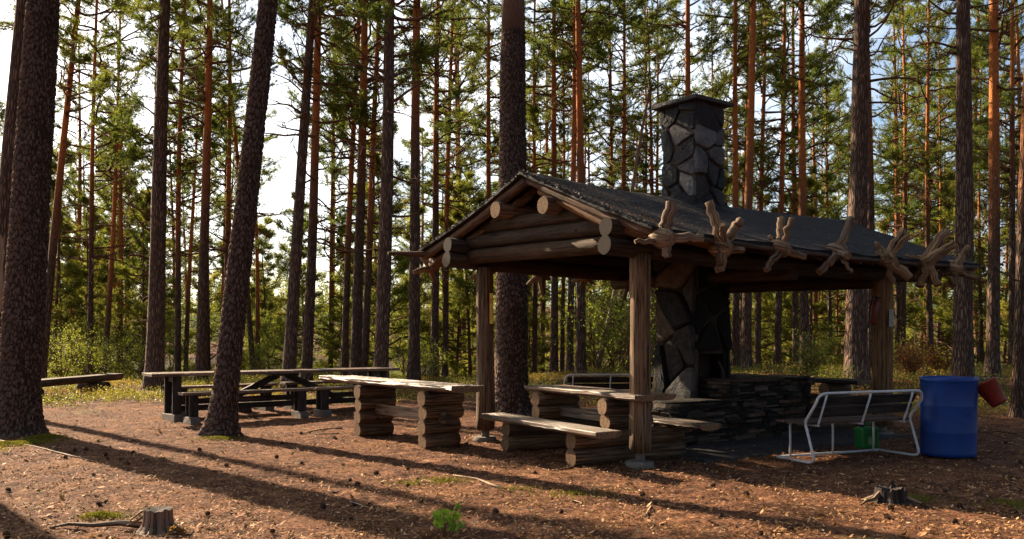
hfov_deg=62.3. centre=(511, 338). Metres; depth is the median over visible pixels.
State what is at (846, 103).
pine tree
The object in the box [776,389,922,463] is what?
metal bench
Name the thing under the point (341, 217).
pine tree
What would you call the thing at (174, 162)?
pine tree
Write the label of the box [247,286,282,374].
young pine
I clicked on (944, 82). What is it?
pine tree
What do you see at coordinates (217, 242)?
pine tree
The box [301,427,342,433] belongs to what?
fallen stick
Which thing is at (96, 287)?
young pine
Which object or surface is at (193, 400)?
plank bench
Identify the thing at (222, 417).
pine tree
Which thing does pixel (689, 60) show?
pine tree
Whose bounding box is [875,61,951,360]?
pine tree
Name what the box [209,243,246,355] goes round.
pine tree
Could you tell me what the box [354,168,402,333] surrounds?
pine tree
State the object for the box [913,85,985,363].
pine tree
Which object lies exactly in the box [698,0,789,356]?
pine tree
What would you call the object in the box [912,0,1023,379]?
pine tree
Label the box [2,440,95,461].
fallen stick
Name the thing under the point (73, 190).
pine tree
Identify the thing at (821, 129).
pine tree
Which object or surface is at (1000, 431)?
fallen stick
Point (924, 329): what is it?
pine tree
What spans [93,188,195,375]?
young pine
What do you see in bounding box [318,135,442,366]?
young pine
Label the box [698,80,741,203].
pine tree
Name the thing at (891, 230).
pine tree
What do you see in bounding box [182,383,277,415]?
plank bench
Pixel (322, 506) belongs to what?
pine cone
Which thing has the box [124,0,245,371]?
pine tree
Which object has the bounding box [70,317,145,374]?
birch bush
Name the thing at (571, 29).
pine tree
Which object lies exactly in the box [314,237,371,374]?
young pine
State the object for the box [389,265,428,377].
young pine
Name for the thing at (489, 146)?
pine tree
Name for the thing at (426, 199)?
pine tree
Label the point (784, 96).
pine tree
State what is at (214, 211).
pine tree
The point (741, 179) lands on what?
pine tree
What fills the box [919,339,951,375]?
dry bush
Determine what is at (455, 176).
young pine
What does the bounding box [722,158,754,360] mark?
young pine
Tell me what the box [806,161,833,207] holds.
pine tree
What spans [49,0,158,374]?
pine tree
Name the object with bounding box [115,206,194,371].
young pine
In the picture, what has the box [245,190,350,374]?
young pine
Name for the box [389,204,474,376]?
young pine
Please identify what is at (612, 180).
pine tree
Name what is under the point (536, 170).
pine tree
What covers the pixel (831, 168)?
pine tree
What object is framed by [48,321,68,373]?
birch bush
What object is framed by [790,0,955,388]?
pine tree
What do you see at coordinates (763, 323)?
young pine
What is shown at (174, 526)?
red sprig
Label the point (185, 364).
birch bush
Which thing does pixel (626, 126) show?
pine tree
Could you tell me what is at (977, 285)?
pine tree
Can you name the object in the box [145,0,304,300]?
pine tree
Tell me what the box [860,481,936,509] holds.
tree stump
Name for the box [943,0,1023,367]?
pine tree
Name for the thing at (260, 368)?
birch bush
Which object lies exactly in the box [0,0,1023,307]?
sky
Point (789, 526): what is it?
pine cone
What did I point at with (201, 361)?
pine tree
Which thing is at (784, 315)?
young pine
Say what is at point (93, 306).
young pine
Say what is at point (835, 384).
log picnic table
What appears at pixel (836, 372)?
juniper bush
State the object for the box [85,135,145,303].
pine tree
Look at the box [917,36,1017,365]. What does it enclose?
pine tree
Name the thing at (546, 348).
young pine
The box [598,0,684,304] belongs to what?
pine tree
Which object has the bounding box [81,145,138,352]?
pine tree
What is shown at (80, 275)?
young pine
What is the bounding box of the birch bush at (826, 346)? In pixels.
[780,319,843,366]
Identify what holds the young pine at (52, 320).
on the ground
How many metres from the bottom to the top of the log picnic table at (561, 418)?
0.785 m
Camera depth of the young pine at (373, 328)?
45.84 m
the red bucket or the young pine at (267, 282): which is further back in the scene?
the young pine at (267, 282)
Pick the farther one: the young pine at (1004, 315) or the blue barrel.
the young pine at (1004, 315)
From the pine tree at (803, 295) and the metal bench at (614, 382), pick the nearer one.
the metal bench at (614, 382)
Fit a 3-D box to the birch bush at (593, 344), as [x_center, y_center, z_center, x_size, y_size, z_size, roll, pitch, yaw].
[3.004,-0.423,25.077,3.978,2.999,3.944,-1,0,-8]
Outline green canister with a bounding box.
[855,422,878,448]
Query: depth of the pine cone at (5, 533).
5.79 m
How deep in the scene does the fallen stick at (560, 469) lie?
8.75 m
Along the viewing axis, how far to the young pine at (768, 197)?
33.65 m
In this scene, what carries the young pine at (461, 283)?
on the ground
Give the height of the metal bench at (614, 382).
0.774 m
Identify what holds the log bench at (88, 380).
on the ground
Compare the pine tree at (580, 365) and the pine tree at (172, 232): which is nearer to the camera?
the pine tree at (580, 365)
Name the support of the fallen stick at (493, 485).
on the ground
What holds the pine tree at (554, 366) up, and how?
on the ground
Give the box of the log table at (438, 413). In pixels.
[319,375,484,448]
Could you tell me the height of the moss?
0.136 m
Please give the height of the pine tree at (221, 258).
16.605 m
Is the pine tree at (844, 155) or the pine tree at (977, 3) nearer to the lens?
the pine tree at (977, 3)
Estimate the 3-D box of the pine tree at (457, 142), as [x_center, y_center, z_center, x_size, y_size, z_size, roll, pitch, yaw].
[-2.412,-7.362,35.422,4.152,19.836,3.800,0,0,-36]
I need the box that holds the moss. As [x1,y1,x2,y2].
[0,433,1023,520]
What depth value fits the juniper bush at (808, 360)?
20.82 m
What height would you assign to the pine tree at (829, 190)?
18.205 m
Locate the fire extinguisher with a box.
[865,296,880,331]
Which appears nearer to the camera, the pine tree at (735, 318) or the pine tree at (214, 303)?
the pine tree at (735, 318)
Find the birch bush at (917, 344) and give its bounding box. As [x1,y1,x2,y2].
[893,326,947,363]
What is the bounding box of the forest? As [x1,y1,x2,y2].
[54,270,1007,355]
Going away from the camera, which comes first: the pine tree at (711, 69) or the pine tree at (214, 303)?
the pine tree at (711, 69)
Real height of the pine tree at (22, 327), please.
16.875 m
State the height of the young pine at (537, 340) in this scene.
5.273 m
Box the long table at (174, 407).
[142,367,399,422]
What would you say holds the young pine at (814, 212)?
on the ground
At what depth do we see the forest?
313.09 m
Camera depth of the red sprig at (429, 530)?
5.79 m
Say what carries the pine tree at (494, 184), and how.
on the ground
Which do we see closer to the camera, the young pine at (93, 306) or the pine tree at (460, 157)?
the pine tree at (460, 157)
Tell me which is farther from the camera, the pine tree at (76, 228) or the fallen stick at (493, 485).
the pine tree at (76, 228)
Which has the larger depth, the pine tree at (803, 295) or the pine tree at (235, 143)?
the pine tree at (235, 143)
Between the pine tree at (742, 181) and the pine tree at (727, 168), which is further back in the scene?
the pine tree at (742, 181)
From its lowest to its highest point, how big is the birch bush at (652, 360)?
4.409 m
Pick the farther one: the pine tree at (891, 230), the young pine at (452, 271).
the pine tree at (891, 230)
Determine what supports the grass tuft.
on the ground
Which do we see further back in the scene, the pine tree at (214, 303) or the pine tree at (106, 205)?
the pine tree at (214, 303)
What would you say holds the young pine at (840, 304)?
on the ground
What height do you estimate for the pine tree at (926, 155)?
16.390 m
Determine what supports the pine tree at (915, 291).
on the ground
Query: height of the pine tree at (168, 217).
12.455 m
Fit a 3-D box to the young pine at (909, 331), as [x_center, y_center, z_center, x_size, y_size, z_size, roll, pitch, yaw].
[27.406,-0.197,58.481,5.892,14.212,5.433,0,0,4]
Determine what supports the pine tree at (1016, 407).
on the ground
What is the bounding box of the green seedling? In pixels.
[426,502,465,537]
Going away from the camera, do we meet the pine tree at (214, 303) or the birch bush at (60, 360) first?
the birch bush at (60, 360)
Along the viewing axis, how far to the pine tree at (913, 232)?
46.77 m
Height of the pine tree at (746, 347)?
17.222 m
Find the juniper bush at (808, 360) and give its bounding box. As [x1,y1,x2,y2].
[790,331,838,374]
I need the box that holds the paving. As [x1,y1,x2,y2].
[667,427,910,463]
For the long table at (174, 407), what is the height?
0.830 m
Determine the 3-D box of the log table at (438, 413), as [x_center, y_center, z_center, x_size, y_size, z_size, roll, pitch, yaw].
[-1.584,0.957,11.503,0.609,0.819,3.700,0,0,-37]
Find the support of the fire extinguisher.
attached to the log shelter
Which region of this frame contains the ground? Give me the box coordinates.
[0,308,1023,538]
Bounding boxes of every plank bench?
[178,387,312,424]
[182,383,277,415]
[280,381,361,408]
[310,385,395,416]
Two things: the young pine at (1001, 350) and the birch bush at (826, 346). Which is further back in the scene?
the young pine at (1001, 350)
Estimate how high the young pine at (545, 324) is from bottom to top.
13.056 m
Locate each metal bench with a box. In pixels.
[563,374,653,388]
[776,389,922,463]
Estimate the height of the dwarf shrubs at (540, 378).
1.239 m
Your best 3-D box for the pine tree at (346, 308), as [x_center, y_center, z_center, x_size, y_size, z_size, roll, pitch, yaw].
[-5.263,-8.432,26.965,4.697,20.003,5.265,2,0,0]
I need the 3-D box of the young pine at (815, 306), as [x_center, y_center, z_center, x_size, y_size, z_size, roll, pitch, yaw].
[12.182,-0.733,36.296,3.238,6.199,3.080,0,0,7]
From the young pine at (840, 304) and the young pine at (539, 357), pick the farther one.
the young pine at (840, 304)
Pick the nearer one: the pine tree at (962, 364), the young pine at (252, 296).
the pine tree at (962, 364)
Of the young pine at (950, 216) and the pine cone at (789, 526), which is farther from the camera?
the young pine at (950, 216)
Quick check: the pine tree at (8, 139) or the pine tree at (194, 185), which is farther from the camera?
the pine tree at (194, 185)
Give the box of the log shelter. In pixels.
[387,169,979,468]
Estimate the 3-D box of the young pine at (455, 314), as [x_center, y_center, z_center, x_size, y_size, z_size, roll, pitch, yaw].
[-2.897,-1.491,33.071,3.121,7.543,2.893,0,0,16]
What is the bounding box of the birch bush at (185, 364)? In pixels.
[124,331,195,371]
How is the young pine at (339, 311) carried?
on the ground
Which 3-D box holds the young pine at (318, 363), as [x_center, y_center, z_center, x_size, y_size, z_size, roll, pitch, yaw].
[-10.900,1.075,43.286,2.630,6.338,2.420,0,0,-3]
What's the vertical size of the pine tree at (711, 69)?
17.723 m
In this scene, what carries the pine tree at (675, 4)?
on the ground
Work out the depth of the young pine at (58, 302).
37.97 m
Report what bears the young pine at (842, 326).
on the ground
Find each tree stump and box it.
[49,506,186,536]
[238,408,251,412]
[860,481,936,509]
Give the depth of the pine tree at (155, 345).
20.77 m
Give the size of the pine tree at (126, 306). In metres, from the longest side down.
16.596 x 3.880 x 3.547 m
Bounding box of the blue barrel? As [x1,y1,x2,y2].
[920,376,978,457]
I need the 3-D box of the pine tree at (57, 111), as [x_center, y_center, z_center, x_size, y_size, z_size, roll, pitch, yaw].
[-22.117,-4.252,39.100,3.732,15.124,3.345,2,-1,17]
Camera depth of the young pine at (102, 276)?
36.46 m
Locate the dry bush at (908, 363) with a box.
[893,335,936,376]
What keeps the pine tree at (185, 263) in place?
on the ground
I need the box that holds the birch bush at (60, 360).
[48,323,91,376]
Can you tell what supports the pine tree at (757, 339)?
on the ground
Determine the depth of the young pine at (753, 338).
31.92 m
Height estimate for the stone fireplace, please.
4.645 m
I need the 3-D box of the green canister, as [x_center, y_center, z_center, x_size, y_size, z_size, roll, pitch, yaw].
[4.289,1.165,10.248,0.235,0.310,0.174,0,0,-14]
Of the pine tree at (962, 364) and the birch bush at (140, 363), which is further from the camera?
the birch bush at (140, 363)
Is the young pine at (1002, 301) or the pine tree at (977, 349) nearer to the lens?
the young pine at (1002, 301)
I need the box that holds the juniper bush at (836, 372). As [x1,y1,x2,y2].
[813,357,866,394]
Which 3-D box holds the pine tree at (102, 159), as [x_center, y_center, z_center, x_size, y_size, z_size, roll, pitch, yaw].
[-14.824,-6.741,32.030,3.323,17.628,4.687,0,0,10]
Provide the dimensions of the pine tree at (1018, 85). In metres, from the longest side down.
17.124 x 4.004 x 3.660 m
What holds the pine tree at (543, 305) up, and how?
on the ground
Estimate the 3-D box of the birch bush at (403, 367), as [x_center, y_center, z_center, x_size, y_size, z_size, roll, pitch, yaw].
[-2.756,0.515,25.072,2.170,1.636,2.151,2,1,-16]
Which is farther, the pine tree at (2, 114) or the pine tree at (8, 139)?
the pine tree at (2, 114)
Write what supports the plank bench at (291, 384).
on the ground
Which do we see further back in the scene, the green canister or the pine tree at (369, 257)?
the pine tree at (369, 257)
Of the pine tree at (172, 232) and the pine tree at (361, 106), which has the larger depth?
the pine tree at (172, 232)
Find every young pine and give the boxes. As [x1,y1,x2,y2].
[46,230,82,375]
[48,137,106,376]
[48,217,100,376]
[49,193,136,376]
[49,235,125,376]
[49,283,69,372]
[50,240,126,373]
[77,288,113,375]
[78,234,139,375]
[93,174,190,376]
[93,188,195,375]
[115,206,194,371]
[166,308,182,370]
[167,230,244,375]
[240,286,269,376]
[241,269,280,377]
[242,214,315,377]
[243,260,281,363]
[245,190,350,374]
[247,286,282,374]
[263,228,340,374]
[276,307,320,373]
[313,237,374,374]
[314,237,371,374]
[317,252,374,373]
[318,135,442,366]
[328,104,431,360]
[334,244,399,376]
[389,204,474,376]
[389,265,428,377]
[389,317,439,377]
[401,206,476,375]
[405,170,495,377]
[420,209,494,379]
[426,170,495,379]
[449,270,543,376]
[454,291,476,373]
[472,274,559,370]
[527,275,549,373]
[527,309,539,375]
[530,288,550,358]
[537,278,598,370]
[545,288,574,367]
[562,184,656,365]
[565,280,629,370]
[587,281,625,365]
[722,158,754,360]
[729,293,762,362]
[730,173,799,358]
[752,190,843,366]
[752,295,783,365]
[752,296,782,364]
[753,299,787,363]
[761,174,845,363]
[761,189,842,358]
[762,294,841,364]
[766,292,840,364]
[786,292,844,364]
[817,301,841,362]
[820,218,845,361]
[827,314,844,361]
[875,213,919,363]
[893,181,986,363]
[893,183,1007,365]
[893,292,917,349]
[894,238,948,363]
[906,208,985,361]
[942,164,1017,363]
[973,241,1007,363]
[1000,273,1008,340]
[1000,284,1008,340]
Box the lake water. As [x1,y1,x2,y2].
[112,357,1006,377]
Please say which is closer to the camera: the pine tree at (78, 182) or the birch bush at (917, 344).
the birch bush at (917, 344)
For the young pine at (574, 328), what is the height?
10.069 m
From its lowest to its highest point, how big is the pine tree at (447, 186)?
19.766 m
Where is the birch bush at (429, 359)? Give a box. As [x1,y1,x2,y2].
[400,335,442,379]
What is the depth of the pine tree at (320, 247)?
36.28 m
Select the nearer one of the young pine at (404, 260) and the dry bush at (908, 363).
the dry bush at (908, 363)
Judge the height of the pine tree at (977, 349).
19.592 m
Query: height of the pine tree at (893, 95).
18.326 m
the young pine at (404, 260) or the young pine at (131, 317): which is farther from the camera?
the young pine at (131, 317)
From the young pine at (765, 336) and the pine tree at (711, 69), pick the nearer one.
the pine tree at (711, 69)
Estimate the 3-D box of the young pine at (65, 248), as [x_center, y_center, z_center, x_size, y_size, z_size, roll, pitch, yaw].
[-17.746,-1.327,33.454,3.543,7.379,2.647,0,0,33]
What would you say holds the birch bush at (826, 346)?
on the ground
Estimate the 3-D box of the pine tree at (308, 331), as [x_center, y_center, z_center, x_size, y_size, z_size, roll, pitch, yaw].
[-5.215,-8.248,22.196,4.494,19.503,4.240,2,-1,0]
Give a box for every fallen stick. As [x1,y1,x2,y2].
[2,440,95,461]
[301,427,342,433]
[453,475,503,489]
[542,466,573,470]
[980,431,1017,434]
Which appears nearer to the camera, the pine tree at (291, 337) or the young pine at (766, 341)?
the pine tree at (291, 337)
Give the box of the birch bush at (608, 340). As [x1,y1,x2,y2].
[560,282,655,366]
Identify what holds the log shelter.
on the ground
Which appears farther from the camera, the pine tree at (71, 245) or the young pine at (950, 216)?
the pine tree at (71, 245)
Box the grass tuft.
[1004,496,1023,511]
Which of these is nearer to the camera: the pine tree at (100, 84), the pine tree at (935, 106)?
the pine tree at (100, 84)
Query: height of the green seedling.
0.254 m
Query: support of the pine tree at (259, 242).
on the ground
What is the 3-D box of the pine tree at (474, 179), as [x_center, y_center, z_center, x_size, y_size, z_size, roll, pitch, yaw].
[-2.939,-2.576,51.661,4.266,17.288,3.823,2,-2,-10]
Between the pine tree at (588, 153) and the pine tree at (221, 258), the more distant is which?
the pine tree at (221, 258)
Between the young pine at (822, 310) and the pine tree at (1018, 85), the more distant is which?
the young pine at (822, 310)
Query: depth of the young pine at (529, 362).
36.01 m
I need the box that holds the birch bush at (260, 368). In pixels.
[243,326,301,375]
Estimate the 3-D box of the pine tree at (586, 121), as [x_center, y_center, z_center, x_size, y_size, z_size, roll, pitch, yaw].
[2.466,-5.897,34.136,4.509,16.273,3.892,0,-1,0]
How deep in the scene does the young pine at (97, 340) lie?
47.28 m
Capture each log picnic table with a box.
[480,385,720,466]
[810,377,901,428]
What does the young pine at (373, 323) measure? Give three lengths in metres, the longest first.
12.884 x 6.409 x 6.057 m
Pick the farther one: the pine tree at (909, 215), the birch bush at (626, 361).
the pine tree at (909, 215)
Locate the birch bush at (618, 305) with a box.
[574,281,657,369]
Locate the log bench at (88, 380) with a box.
[41,373,123,394]
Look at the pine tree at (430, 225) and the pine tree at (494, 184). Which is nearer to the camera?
the pine tree at (494, 184)
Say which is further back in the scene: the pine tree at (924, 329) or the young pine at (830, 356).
the pine tree at (924, 329)
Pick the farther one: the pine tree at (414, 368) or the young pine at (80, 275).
the young pine at (80, 275)
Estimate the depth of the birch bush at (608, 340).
27.69 m
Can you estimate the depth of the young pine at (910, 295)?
40.19 m
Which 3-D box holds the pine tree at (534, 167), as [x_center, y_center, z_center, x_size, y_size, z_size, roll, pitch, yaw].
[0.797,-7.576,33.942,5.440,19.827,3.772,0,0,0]
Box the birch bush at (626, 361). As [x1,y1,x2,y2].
[570,280,655,372]
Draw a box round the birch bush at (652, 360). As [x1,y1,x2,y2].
[565,281,741,366]
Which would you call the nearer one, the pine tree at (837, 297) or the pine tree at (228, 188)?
the pine tree at (228, 188)
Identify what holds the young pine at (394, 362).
on the ground
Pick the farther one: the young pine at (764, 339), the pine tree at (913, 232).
the pine tree at (913, 232)
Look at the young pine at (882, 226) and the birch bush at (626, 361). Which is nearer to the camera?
the birch bush at (626, 361)
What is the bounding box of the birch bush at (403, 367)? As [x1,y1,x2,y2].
[389,335,454,379]
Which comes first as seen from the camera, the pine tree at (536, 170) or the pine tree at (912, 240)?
the pine tree at (536, 170)
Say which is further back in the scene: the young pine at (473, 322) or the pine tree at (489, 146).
the young pine at (473, 322)
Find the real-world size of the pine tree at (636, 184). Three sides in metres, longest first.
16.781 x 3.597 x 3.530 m
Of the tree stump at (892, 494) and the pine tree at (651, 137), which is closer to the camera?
the tree stump at (892, 494)
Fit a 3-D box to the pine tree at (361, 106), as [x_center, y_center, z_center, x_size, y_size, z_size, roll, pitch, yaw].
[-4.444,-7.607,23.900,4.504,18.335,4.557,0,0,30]
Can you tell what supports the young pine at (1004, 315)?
on the ground
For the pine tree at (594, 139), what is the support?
on the ground
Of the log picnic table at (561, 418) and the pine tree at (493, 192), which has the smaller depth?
the log picnic table at (561, 418)
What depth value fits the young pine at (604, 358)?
58.53 m
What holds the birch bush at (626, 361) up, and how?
on the ground
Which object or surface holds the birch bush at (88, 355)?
on the ground
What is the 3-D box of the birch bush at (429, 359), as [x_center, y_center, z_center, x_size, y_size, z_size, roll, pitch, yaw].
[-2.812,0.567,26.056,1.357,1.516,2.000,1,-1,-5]
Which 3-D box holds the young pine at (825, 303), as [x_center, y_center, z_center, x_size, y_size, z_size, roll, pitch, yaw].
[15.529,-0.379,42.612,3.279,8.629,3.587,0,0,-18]
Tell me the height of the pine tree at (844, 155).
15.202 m
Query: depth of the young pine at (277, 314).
32.94 m
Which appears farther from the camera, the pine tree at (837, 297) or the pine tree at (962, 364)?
the pine tree at (837, 297)
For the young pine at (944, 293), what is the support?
on the ground
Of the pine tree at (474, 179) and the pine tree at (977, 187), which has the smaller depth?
the pine tree at (977, 187)
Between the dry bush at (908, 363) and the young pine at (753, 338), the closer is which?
the dry bush at (908, 363)
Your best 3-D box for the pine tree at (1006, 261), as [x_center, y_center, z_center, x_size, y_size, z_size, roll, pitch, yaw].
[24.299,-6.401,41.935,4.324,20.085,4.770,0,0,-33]
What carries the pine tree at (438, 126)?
on the ground
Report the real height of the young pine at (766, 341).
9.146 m
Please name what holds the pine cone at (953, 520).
on the ground
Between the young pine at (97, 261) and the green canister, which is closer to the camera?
the green canister
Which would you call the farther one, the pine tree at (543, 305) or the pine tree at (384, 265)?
the pine tree at (543, 305)
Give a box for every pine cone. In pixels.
[2,531,10,537]
[320,503,326,509]
[786,524,793,529]
[888,505,893,510]
[950,518,957,523]
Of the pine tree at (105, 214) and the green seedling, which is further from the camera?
the pine tree at (105, 214)
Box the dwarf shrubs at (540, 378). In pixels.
[42,361,1011,418]
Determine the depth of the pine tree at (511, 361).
14.72 m
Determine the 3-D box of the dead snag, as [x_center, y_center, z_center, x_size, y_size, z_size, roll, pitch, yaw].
[3.930,-3.609,28.003,2.497,9.703,0.664,0,0,11]
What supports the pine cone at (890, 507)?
on the ground
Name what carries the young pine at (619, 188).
on the ground
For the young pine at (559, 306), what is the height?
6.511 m
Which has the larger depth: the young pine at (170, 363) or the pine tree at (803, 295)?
the young pine at (170, 363)
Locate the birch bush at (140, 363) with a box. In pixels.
[94,326,173,378]
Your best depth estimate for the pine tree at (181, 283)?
60.33 m
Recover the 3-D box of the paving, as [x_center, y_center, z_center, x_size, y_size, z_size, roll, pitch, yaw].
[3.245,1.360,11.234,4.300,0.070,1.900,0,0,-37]
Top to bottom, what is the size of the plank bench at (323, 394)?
0.540 m
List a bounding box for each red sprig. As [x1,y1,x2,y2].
[161,525,188,534]
[421,524,448,537]
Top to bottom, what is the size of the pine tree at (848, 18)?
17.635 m
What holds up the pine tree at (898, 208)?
on the ground
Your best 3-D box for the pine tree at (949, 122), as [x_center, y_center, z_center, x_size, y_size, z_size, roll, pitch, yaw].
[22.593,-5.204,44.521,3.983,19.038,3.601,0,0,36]
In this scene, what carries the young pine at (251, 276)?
on the ground
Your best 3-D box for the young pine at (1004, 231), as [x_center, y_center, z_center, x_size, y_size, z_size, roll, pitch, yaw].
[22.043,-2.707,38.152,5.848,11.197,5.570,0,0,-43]
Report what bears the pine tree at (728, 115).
on the ground
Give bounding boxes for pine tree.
[0,0,59,437]
[0,0,70,333]
[0,0,145,377]
[0,80,5,140]
[0,108,4,158]
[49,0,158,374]
[49,203,82,323]
[50,31,124,367]
[50,86,84,246]
[55,144,104,318]
[55,175,87,374]
[65,0,177,373]
[81,98,150,357]
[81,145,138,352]
[83,0,226,350]
[83,44,151,368]
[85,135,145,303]
[85,140,146,352]
[98,150,149,329]
[110,0,228,390]
[123,176,174,328]
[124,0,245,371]
[140,0,238,371]
[140,0,278,382]
[140,187,196,342]
[143,115,198,346]
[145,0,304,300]
[165,222,196,345]
[166,181,218,376]
[168,50,234,376]
[175,0,291,376]
[185,124,242,308]
[194,124,268,322]
[195,0,277,436]
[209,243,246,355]
[210,252,254,323]
[219,85,293,374]
[235,0,378,385]
[255,0,434,375]
[268,0,357,387]
[277,0,410,375]
[283,2,374,374]
[303,0,463,375]
[305,112,366,358]
[308,0,488,377]
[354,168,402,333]
[377,0,469,389]
[392,127,443,371]
[392,167,431,295]
[394,0,500,377]
[394,0,501,380]
[406,0,495,379]
[420,0,497,378]
[420,161,455,321]
[428,0,545,199]
[450,158,495,346]
[468,0,594,374]
[475,0,570,197]
[478,157,498,309]
[480,0,612,375]
[491,82,550,368]
[494,0,531,416]
[498,21,571,374]
[525,0,627,373]
[525,0,629,372]
[526,114,567,351]
[527,0,645,373]
[536,3,620,366]
[565,1,657,367]
[565,104,616,356]
[572,0,670,365]
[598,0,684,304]
[600,0,705,343]
[606,0,684,368]
[621,127,660,188]
[627,0,741,131]
[662,0,785,366]
[676,0,757,209]
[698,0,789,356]
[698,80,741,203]
[711,0,783,372]
[714,0,843,366]
[717,92,758,204]
[720,0,825,365]
[728,152,758,206]
[729,152,769,310]
[731,0,850,366]
[740,0,853,366]
[773,0,882,364]
[784,45,849,364]
[787,61,850,363]
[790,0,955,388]
[798,86,878,354]
[800,0,918,371]
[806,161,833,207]
[817,120,883,351]
[825,96,886,231]
[845,0,935,363]
[852,0,988,366]
[874,0,1002,365]
[874,4,1006,359]
[874,90,933,241]
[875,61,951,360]
[875,134,931,314]
[875,162,920,298]
[883,0,1001,396]
[906,100,951,350]
[906,218,935,349]
[909,59,982,365]
[910,175,947,359]
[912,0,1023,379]
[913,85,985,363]
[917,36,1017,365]
[925,0,1023,247]
[938,0,1023,332]
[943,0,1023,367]
[947,233,986,336]
[952,101,1001,364]
[954,0,1023,306]
[973,16,1023,366]
[979,7,1023,418]
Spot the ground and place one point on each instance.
(300, 521)
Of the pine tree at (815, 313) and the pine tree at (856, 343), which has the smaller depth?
the pine tree at (856, 343)
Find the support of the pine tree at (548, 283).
on the ground
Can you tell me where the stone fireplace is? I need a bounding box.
[651,93,815,445]
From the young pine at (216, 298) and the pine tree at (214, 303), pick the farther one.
the pine tree at (214, 303)
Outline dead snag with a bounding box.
[593,83,668,371]
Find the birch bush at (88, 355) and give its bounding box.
[48,312,141,375]
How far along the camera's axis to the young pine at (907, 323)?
56.20 m
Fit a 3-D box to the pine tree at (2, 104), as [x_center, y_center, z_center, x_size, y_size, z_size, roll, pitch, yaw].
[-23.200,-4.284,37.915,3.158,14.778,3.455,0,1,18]
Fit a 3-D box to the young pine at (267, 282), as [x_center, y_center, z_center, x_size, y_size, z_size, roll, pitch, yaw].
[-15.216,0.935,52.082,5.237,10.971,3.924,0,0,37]
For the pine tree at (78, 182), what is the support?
on the ground
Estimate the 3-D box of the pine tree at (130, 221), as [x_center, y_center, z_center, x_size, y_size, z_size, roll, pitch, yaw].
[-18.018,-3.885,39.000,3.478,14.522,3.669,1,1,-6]
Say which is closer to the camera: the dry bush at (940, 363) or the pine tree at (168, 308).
the dry bush at (940, 363)
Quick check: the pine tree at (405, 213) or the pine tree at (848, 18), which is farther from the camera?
the pine tree at (405, 213)
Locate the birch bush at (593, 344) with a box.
[541,285,656,372]
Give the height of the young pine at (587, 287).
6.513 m
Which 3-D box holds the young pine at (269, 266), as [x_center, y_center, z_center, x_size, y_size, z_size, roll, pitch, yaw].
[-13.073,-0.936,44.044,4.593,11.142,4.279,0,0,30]
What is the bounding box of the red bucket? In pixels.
[974,376,1007,407]

